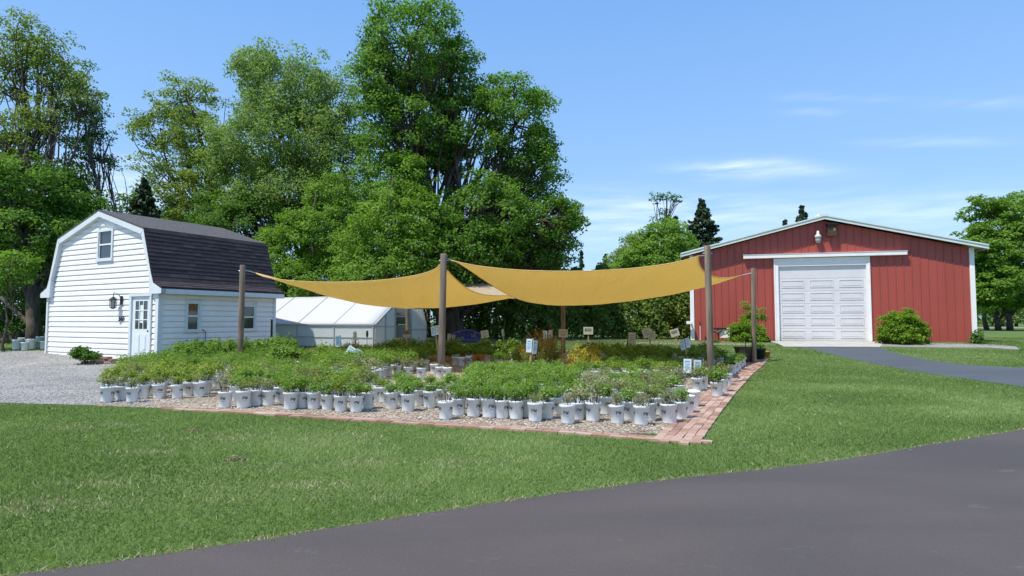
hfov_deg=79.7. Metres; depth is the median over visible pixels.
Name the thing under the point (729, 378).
potted plant
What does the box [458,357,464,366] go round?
potted plant
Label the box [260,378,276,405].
potted plant
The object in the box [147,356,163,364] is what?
potted plant
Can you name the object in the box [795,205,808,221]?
spruce tree
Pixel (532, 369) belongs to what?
potted plant
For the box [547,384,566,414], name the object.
potted plant
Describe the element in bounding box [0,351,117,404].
gravel lot
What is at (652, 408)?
potted plant
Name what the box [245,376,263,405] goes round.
potted plant
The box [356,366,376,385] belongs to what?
potted plant
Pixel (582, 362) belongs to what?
potted plant
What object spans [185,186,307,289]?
oak tree
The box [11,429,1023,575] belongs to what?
road
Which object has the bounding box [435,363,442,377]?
potted plant
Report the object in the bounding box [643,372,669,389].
potted plant
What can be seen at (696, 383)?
potted plant
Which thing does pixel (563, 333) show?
plant sign
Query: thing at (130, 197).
backdrop tree
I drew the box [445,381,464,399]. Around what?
potted plant
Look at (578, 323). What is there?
cedar tree
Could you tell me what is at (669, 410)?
potted plant
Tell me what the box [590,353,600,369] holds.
potted plant
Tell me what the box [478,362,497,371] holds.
potted plant
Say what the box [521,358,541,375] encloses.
potted plant
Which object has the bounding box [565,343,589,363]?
potted plant
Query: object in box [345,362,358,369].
potted plant
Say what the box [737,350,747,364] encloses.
potted plant
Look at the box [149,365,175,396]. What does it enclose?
potted plant
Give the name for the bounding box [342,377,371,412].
potted plant
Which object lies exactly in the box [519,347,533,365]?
potted plant
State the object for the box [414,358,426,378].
potted plant
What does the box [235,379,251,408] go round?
potted plant
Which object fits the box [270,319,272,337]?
drain pipe
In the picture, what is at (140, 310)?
door
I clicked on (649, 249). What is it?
linden tree
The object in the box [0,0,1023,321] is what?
sky
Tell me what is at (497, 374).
potted plant
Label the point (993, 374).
driveway
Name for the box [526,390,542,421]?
potted plant
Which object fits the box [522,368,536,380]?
potted plant
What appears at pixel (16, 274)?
dogwood tree
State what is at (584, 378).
potted plant
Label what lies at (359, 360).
potted plant
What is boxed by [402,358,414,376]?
potted plant
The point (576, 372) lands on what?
potted plant
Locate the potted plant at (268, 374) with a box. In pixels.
[262,369,280,389]
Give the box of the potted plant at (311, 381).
[306,374,318,390]
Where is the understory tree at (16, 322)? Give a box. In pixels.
[0,240,50,336]
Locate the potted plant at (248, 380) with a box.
[241,376,259,389]
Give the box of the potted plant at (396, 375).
[390,369,410,388]
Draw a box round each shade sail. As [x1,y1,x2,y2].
[246,264,512,308]
[447,255,749,305]
[464,283,514,298]
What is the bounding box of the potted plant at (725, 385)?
[715,361,734,391]
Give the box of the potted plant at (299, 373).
[286,364,308,377]
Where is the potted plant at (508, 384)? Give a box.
[502,380,521,398]
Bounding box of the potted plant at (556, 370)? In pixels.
[553,366,567,374]
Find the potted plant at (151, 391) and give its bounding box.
[141,371,156,395]
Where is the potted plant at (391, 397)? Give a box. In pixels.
[382,381,399,409]
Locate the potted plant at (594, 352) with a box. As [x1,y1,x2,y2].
[577,342,602,371]
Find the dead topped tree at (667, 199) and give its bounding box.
[648,191,682,327]
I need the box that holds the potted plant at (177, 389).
[170,375,184,398]
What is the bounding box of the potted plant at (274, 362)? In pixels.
[264,359,282,368]
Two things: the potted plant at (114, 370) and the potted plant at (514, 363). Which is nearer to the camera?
the potted plant at (114, 370)
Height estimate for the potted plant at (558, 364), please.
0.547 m
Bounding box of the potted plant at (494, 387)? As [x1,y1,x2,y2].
[484,382,503,397]
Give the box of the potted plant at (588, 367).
[573,362,592,383]
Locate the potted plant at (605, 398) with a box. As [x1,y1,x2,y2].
[594,381,616,414]
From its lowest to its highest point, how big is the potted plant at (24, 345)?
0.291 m
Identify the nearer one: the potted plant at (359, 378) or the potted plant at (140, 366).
the potted plant at (359, 378)
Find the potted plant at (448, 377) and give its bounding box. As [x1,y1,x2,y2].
[439,368,459,399]
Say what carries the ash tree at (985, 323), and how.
on the ground at (1002, 334)
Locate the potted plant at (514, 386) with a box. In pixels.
[502,380,521,412]
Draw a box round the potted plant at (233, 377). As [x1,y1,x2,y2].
[224,369,242,386]
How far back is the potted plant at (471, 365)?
12.36 m
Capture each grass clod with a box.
[183,428,202,432]
[221,454,248,461]
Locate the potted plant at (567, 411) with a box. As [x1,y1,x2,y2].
[559,393,574,423]
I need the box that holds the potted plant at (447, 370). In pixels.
[443,363,451,376]
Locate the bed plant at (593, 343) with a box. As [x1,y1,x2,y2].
[579,342,597,352]
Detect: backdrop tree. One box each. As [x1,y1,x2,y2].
[0,148,47,329]
[0,162,121,305]
[103,186,180,218]
[157,202,190,222]
[291,165,378,281]
[331,185,416,324]
[377,275,435,337]
[977,309,1014,326]
[977,311,993,326]
[986,308,1023,326]
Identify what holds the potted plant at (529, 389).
on the pebble bed at (434, 416)
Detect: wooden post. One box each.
[237,265,245,354]
[405,309,408,341]
[438,254,447,366]
[561,306,564,352]
[702,246,714,384]
[750,268,756,362]
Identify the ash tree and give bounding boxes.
[591,230,642,269]
[963,229,1003,329]
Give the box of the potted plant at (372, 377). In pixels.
[365,372,378,383]
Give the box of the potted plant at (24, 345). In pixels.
[20,342,28,349]
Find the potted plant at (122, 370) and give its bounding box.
[117,363,129,384]
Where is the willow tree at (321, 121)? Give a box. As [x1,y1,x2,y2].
[191,35,379,293]
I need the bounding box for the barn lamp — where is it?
[815,231,820,242]
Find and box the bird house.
[825,223,837,236]
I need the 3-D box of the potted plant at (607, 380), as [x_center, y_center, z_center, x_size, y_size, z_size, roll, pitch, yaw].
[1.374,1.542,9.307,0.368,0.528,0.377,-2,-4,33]
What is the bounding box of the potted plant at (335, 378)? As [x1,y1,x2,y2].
[330,372,349,402]
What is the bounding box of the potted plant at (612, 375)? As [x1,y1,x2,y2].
[602,368,621,386]
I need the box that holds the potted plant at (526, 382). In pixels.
[518,377,535,394]
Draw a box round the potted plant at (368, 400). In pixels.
[361,382,374,408]
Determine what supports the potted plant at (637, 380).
on the pebble bed at (434, 416)
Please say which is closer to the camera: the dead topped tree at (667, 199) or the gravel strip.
the gravel strip
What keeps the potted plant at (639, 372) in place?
on the pebble bed at (434, 416)
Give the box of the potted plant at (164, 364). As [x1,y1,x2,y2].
[153,359,176,384]
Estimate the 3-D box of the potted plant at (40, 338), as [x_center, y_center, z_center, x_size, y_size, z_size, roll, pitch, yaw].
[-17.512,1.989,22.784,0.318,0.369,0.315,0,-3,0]
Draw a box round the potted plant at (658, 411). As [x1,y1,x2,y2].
[647,383,667,415]
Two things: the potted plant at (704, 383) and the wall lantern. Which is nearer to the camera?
the potted plant at (704, 383)
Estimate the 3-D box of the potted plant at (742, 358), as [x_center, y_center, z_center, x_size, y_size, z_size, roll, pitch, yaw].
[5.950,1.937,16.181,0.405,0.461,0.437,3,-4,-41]
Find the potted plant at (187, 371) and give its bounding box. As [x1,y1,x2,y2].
[177,366,194,383]
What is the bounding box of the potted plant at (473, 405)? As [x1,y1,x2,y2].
[461,385,483,417]
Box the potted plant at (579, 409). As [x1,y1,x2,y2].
[564,385,587,420]
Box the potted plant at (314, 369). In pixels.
[301,361,322,383]
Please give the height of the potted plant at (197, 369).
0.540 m
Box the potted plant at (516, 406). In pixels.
[503,384,528,419]
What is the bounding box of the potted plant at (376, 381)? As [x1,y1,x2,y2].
[370,376,384,386]
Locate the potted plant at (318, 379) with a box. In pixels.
[312,373,328,401]
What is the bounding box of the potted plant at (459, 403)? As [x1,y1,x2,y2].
[448,384,468,415]
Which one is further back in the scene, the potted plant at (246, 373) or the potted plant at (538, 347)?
the potted plant at (538, 347)
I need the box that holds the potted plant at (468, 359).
[465,356,471,364]
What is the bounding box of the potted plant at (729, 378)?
[722,363,732,384]
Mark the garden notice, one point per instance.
(722, 335)
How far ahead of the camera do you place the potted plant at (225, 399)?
9.17 m
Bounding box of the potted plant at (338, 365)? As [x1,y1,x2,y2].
[333,359,346,370]
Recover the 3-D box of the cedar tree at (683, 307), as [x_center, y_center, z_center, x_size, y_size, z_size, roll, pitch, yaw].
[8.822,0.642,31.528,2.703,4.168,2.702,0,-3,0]
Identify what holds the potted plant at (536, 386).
on the pebble bed at (434, 416)
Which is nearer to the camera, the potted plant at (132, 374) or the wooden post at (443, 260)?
the potted plant at (132, 374)
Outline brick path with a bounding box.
[653,359,768,445]
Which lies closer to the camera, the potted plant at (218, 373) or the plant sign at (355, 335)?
the potted plant at (218, 373)
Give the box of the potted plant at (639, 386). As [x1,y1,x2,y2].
[633,382,648,403]
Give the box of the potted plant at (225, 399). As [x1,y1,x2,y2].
[216,369,234,407]
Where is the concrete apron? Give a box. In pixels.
[771,341,882,346]
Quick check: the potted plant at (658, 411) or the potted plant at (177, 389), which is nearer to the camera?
the potted plant at (658, 411)
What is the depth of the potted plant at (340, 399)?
8.79 m
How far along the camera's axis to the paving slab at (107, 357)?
17.70 m
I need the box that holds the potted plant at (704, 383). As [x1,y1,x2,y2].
[693,364,708,388]
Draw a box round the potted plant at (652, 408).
[639,381,658,421]
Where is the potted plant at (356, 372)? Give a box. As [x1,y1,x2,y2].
[349,366,362,382]
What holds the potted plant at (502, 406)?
on the pebble bed at (434, 416)
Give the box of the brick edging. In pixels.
[160,406,712,444]
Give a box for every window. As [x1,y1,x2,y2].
[95,228,114,261]
[184,301,201,331]
[244,304,257,330]
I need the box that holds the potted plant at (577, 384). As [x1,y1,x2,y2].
[564,379,590,400]
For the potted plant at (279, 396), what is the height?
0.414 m
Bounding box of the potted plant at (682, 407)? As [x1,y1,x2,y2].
[670,386,690,418]
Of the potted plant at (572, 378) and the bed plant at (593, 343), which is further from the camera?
the bed plant at (593, 343)
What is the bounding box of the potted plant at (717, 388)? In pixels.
[703,365,729,395]
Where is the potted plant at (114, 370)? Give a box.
[100,362,125,383]
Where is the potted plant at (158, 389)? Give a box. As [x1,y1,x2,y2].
[150,373,166,398]
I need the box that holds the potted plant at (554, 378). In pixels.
[540,372,561,387]
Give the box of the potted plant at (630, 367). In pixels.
[623,363,640,378]
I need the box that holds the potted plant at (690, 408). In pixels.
[679,394,694,412]
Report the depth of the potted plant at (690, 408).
8.56 m
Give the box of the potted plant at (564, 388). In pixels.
[557,384,572,402]
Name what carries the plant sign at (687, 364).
on the pebble bed at (434, 416)
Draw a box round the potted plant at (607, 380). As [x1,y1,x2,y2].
[592,375,615,386]
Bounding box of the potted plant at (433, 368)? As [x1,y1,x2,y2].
[430,362,437,374]
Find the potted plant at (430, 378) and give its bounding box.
[424,373,438,389]
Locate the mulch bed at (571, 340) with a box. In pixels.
[448,337,683,344]
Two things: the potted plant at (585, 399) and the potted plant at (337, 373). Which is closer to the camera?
the potted plant at (585, 399)
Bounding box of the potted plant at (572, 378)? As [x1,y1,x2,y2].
[560,373,580,392]
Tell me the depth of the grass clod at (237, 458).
5.74 m
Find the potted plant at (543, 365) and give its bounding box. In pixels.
[536,362,547,376]
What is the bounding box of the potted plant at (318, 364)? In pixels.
[307,360,328,370]
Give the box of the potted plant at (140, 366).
[129,361,147,373]
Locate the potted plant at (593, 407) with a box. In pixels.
[582,376,605,421]
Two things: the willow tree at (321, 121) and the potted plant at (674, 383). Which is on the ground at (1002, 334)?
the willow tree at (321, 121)
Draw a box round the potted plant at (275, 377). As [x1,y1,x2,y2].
[269,374,284,389]
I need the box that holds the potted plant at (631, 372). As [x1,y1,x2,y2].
[626,369,638,379]
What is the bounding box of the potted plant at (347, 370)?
[341,367,354,382]
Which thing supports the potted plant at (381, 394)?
on the pebble bed at (434, 416)
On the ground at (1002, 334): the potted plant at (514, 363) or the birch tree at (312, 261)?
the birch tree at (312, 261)
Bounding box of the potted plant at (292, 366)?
[281,362,298,371]
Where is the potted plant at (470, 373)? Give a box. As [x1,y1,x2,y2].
[469,365,491,381]
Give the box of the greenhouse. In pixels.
[275,296,426,348]
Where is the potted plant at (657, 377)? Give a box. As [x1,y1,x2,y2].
[651,373,666,386]
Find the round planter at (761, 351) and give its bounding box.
[756,340,766,358]
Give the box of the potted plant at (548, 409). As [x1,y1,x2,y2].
[536,384,555,419]
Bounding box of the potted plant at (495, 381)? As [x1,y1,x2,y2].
[484,376,502,386]
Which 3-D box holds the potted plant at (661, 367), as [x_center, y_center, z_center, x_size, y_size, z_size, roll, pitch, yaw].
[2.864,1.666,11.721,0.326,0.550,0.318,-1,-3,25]
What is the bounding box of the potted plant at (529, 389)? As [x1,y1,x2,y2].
[515,381,540,417]
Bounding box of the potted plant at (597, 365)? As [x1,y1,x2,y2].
[588,358,607,375]
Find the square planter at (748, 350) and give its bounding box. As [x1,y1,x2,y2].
[733,338,757,361]
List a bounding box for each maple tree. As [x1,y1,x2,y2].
[0,151,110,338]
[324,153,455,281]
[343,0,590,339]
[949,190,1023,330]
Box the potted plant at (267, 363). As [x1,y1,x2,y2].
[261,359,275,366]
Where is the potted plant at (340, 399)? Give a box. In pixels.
[330,376,351,411]
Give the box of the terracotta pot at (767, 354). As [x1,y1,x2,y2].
[765,346,770,357]
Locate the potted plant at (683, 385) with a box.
[666,365,689,399]
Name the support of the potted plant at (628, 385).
on the pebble bed at (434, 416)
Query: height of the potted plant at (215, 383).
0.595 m
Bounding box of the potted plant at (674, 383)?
[657,375,684,400]
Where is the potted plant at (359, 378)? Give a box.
[347,372,369,394]
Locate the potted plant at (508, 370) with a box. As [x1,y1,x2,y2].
[505,363,519,373]
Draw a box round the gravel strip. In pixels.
[624,341,774,344]
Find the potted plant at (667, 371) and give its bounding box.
[662,366,676,377]
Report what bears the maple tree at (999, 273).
on the ground at (1002, 334)
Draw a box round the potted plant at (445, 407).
[433,383,456,419]
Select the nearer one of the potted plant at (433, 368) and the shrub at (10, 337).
the potted plant at (433, 368)
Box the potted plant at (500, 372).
[493,370,508,377]
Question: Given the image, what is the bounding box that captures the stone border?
[880,343,1018,349]
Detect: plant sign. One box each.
[336,335,341,350]
[345,345,363,354]
[353,331,356,346]
[403,330,410,341]
[431,325,438,360]
[447,333,454,340]
[480,330,488,339]
[526,338,537,361]
[543,330,552,340]
[559,329,567,355]
[583,327,592,345]
[626,332,635,345]
[641,327,654,350]
[669,328,679,347]
[679,338,689,357]
[683,358,700,376]
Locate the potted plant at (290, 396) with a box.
[278,376,301,409]
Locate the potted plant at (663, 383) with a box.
[655,378,671,401]
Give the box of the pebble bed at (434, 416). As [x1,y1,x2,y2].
[95,349,727,433]
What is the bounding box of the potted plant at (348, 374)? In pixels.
[337,367,358,399]
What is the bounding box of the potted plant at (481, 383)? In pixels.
[461,376,488,410]
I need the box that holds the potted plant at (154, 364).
[143,362,163,370]
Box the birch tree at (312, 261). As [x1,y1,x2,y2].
[252,162,378,297]
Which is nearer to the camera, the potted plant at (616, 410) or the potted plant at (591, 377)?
the potted plant at (616, 410)
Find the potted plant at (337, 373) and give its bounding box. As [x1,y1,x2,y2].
[328,368,345,378]
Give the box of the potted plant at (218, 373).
[208,360,225,375]
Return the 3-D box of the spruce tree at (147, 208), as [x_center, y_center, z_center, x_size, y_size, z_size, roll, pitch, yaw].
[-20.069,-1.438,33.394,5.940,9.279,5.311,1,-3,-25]
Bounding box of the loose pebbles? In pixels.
[0,350,728,433]
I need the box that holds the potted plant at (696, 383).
[687,364,705,390]
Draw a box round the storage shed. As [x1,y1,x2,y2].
[40,210,284,358]
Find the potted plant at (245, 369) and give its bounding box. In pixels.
[233,364,256,383]
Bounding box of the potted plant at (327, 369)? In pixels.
[320,365,334,379]
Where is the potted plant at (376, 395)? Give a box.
[371,379,382,402]
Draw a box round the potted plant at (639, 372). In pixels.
[634,367,652,384]
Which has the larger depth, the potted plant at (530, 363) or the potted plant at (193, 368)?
the potted plant at (530, 363)
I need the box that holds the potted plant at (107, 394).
[99,372,119,402]
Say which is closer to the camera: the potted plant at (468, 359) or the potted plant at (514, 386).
the potted plant at (514, 386)
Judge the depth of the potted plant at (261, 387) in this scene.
10.31 m
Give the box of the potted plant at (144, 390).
[133,372,152,398]
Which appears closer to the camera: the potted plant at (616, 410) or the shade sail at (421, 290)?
the potted plant at (616, 410)
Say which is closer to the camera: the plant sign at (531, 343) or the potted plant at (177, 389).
the potted plant at (177, 389)
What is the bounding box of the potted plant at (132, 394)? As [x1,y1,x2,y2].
[124,376,143,401]
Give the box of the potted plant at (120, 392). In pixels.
[113,372,129,400]
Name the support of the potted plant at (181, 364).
on the pebble bed at (434, 416)
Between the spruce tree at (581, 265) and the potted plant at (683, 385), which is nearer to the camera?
the potted plant at (683, 385)
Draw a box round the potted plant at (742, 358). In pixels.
[728,353,746,369]
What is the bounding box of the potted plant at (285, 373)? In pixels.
[276,369,294,381]
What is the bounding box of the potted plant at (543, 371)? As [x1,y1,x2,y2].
[537,367,553,376]
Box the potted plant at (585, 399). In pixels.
[574,387,590,417]
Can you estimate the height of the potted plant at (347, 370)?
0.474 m
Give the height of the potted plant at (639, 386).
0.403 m
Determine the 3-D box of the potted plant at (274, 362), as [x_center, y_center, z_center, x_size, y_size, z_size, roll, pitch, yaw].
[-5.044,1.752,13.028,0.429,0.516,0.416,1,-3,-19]
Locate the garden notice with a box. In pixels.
[713,328,729,340]
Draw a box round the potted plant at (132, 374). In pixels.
[120,369,139,386]
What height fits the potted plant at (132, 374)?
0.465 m
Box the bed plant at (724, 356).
[698,353,725,359]
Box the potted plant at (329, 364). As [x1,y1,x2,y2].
[318,357,333,376]
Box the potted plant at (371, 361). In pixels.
[360,355,383,380]
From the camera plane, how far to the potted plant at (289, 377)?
10.04 m
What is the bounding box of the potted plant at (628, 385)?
[618,375,640,399]
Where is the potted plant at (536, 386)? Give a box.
[519,379,540,401]
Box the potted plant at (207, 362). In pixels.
[200,358,214,379]
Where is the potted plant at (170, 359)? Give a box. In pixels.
[157,353,177,381]
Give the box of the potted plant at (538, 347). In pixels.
[523,326,546,362]
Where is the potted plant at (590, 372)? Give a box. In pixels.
[580,369,598,383]
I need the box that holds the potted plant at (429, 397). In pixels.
[422,383,437,408]
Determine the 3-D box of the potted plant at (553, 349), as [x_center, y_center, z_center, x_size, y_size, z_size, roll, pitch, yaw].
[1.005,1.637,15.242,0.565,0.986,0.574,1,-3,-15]
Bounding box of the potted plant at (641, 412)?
[631,394,649,425]
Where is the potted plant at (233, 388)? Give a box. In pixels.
[224,375,244,401]
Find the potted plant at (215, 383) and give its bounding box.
[207,358,227,387]
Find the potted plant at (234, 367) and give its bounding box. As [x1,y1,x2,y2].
[225,360,240,376]
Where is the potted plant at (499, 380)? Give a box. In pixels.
[490,376,505,391]
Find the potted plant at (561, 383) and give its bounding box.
[556,378,567,389]
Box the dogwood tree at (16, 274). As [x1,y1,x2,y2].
[0,249,45,351]
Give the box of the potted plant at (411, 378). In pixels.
[397,372,420,387]
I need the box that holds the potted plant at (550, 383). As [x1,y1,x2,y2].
[539,377,554,386]
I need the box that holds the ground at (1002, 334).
[0,322,1023,575]
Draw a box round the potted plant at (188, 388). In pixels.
[183,372,193,395]
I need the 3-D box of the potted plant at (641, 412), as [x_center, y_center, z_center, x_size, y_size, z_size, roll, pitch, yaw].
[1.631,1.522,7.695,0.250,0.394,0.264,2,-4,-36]
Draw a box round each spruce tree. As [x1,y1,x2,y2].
[127,177,161,218]
[578,250,584,270]
[661,197,722,327]
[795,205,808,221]
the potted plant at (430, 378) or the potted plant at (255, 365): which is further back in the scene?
the potted plant at (255, 365)
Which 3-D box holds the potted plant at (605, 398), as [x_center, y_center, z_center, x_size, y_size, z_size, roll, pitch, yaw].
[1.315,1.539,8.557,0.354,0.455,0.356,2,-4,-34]
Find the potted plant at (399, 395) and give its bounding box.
[391,375,406,405]
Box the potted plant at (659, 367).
[652,361,665,375]
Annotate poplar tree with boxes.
[0,5,110,336]
[51,59,127,213]
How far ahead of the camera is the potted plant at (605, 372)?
10.60 m
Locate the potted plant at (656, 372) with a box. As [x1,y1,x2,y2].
[648,367,664,383]
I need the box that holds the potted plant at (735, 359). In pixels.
[729,355,742,371]
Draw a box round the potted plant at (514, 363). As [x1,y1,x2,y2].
[506,360,521,367]
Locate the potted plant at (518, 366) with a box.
[511,362,525,376]
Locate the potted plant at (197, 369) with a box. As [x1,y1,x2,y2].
[194,362,216,379]
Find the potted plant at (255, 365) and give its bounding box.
[251,363,263,372]
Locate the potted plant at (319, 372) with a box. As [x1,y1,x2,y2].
[307,366,326,384]
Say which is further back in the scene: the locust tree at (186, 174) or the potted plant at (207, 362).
the locust tree at (186, 174)
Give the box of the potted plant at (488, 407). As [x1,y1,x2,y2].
[475,383,503,417]
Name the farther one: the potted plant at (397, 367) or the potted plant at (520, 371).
the potted plant at (397, 367)
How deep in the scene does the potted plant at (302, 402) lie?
9.16 m
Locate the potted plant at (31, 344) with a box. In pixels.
[25,339,35,349]
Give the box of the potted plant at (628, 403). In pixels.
[616,386,641,420]
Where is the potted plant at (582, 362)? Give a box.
[576,357,591,372]
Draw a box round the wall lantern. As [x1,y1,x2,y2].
[109,293,122,308]
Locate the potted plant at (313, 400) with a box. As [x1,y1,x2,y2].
[306,381,322,409]
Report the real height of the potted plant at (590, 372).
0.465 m
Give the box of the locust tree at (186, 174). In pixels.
[116,69,236,222]
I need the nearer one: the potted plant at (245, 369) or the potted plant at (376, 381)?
the potted plant at (376, 381)
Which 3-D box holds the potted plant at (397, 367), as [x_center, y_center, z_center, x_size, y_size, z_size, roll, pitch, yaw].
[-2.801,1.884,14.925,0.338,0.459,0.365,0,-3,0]
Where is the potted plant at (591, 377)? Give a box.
[585,374,599,400]
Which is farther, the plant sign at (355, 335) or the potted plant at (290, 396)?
the plant sign at (355, 335)
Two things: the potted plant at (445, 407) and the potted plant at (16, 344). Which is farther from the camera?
the potted plant at (16, 344)
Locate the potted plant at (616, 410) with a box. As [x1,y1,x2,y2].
[608,394,624,423]
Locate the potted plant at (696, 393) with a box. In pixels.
[686,389,699,406]
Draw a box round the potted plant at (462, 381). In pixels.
[454,375,473,404]
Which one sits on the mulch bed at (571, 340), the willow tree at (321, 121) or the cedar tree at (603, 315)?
the cedar tree at (603, 315)
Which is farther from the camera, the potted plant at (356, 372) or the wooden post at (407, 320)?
the wooden post at (407, 320)
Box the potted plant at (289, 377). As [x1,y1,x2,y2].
[278,370,304,390]
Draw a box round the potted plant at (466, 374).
[460,370,472,378]
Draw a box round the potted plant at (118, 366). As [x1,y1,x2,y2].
[112,359,126,376]
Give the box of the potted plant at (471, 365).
[465,361,480,368]
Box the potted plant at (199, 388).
[191,371,207,396]
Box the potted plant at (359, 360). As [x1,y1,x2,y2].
[350,354,364,371]
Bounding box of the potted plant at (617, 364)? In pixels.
[609,360,622,374]
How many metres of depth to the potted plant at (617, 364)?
12.94 m
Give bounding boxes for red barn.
[680,214,988,341]
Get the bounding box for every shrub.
[0,330,24,340]
[67,345,103,363]
[723,317,768,342]
[738,301,768,323]
[872,307,932,344]
[968,328,991,343]
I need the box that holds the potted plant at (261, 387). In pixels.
[252,375,264,397]
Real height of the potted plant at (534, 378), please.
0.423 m
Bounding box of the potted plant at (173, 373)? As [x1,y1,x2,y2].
[168,366,184,384]
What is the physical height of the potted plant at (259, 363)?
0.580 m
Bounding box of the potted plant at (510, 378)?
[499,372,522,385]
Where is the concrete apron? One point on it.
(828, 343)
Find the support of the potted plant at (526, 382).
on the pebble bed at (434, 416)
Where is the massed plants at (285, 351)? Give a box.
[113,332,730,378]
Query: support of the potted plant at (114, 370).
on the gravel lot
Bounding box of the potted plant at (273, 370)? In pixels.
[264,365,279,389]
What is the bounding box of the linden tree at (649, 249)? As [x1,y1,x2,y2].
[609,216,700,332]
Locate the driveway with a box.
[799,347,1023,386]
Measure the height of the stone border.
0.111 m
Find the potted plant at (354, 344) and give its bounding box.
[348,337,360,349]
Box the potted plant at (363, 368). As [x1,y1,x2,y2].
[355,360,370,383]
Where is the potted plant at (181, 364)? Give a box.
[174,360,188,379]
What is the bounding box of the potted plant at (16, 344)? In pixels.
[11,339,22,349]
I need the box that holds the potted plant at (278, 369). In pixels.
[274,367,291,374]
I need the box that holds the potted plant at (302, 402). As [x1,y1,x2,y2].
[295,374,314,408]
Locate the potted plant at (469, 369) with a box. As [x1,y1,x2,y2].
[457,365,478,375]
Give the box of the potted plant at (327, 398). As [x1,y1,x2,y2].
[314,380,334,410]
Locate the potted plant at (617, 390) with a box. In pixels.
[609,376,631,402]
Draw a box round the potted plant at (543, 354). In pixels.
[536,338,552,361]
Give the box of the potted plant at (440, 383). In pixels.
[432,378,447,404]
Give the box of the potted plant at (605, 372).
[598,365,615,382]
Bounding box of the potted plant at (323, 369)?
[316,364,332,378]
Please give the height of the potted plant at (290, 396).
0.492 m
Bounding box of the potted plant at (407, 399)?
[395,378,419,411]
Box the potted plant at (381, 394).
[376,378,390,402]
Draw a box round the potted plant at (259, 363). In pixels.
[250,358,267,368]
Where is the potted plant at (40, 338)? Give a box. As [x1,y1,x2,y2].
[35,336,44,340]
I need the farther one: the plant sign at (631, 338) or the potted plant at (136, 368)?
the plant sign at (631, 338)
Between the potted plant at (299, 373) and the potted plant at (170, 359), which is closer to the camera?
the potted plant at (299, 373)
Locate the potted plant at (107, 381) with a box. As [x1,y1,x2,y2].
[96,371,119,398]
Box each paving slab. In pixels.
[100,356,111,358]
[104,361,115,363]
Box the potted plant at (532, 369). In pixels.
[523,365,538,375]
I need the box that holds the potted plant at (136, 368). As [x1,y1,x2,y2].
[121,361,143,386]
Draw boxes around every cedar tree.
[463,282,492,337]
[472,282,520,338]
[497,298,545,338]
[527,303,570,337]
[552,266,598,337]
[580,262,622,338]
[607,299,649,338]
[632,295,681,338]
[659,291,690,338]
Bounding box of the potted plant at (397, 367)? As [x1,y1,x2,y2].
[390,356,402,374]
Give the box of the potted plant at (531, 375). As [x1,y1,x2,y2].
[525,371,539,380]
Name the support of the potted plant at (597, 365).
on the pebble bed at (434, 416)
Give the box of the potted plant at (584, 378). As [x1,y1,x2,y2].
[577,372,598,398]
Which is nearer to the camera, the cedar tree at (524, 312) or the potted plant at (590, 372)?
the potted plant at (590, 372)
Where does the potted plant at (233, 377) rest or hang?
on the pebble bed at (434, 416)
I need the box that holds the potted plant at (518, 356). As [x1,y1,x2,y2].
[511,342,526,362]
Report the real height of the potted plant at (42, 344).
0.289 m
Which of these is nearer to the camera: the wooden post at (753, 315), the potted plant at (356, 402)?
the potted plant at (356, 402)
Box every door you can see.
[131,297,149,356]
[412,309,426,343]
[778,265,867,340]
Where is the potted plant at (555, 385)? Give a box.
[541,382,556,399]
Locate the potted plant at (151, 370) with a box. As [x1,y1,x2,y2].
[147,365,170,381]
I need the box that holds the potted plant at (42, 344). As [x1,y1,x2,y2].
[40,341,44,348]
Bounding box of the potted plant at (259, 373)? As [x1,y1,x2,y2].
[253,366,267,386]
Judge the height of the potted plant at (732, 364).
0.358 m
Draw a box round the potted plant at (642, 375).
[636,369,653,399]
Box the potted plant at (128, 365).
[124,358,145,375]
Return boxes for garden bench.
[450,329,481,346]
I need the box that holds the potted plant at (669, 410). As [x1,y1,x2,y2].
[657,389,678,423]
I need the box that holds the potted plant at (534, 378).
[529,375,541,399]
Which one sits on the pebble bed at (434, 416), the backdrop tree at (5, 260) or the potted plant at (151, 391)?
the potted plant at (151, 391)
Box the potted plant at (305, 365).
[295,361,315,389]
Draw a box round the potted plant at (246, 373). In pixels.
[231,364,256,386]
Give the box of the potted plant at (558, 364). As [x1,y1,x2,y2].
[550,358,566,367]
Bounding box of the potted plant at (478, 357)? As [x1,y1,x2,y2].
[471,353,488,370]
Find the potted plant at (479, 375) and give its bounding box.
[468,371,487,395]
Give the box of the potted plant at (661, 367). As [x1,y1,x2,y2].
[654,362,669,379]
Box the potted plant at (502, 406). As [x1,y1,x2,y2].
[494,387,509,418]
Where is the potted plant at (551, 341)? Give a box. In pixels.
[539,322,557,368]
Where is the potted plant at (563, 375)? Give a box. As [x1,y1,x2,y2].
[558,371,573,384]
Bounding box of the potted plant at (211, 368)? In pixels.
[196,362,217,394]
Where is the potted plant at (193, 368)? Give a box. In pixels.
[190,363,202,381]
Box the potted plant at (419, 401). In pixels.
[408,379,427,405]
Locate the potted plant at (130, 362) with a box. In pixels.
[122,357,136,372]
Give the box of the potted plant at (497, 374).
[490,372,503,384]
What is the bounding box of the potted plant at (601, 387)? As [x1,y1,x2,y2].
[590,380,614,401]
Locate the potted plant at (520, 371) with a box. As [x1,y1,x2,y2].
[509,368,525,378]
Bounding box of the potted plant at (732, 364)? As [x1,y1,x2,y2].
[726,360,738,373]
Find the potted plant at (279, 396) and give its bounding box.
[271,377,287,402]
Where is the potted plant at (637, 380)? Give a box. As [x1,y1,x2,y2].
[626,374,643,391]
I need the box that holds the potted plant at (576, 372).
[567,366,584,380]
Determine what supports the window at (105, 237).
in the storage shed
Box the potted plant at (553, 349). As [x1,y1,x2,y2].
[545,337,563,362]
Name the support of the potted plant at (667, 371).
on the pebble bed at (434, 416)

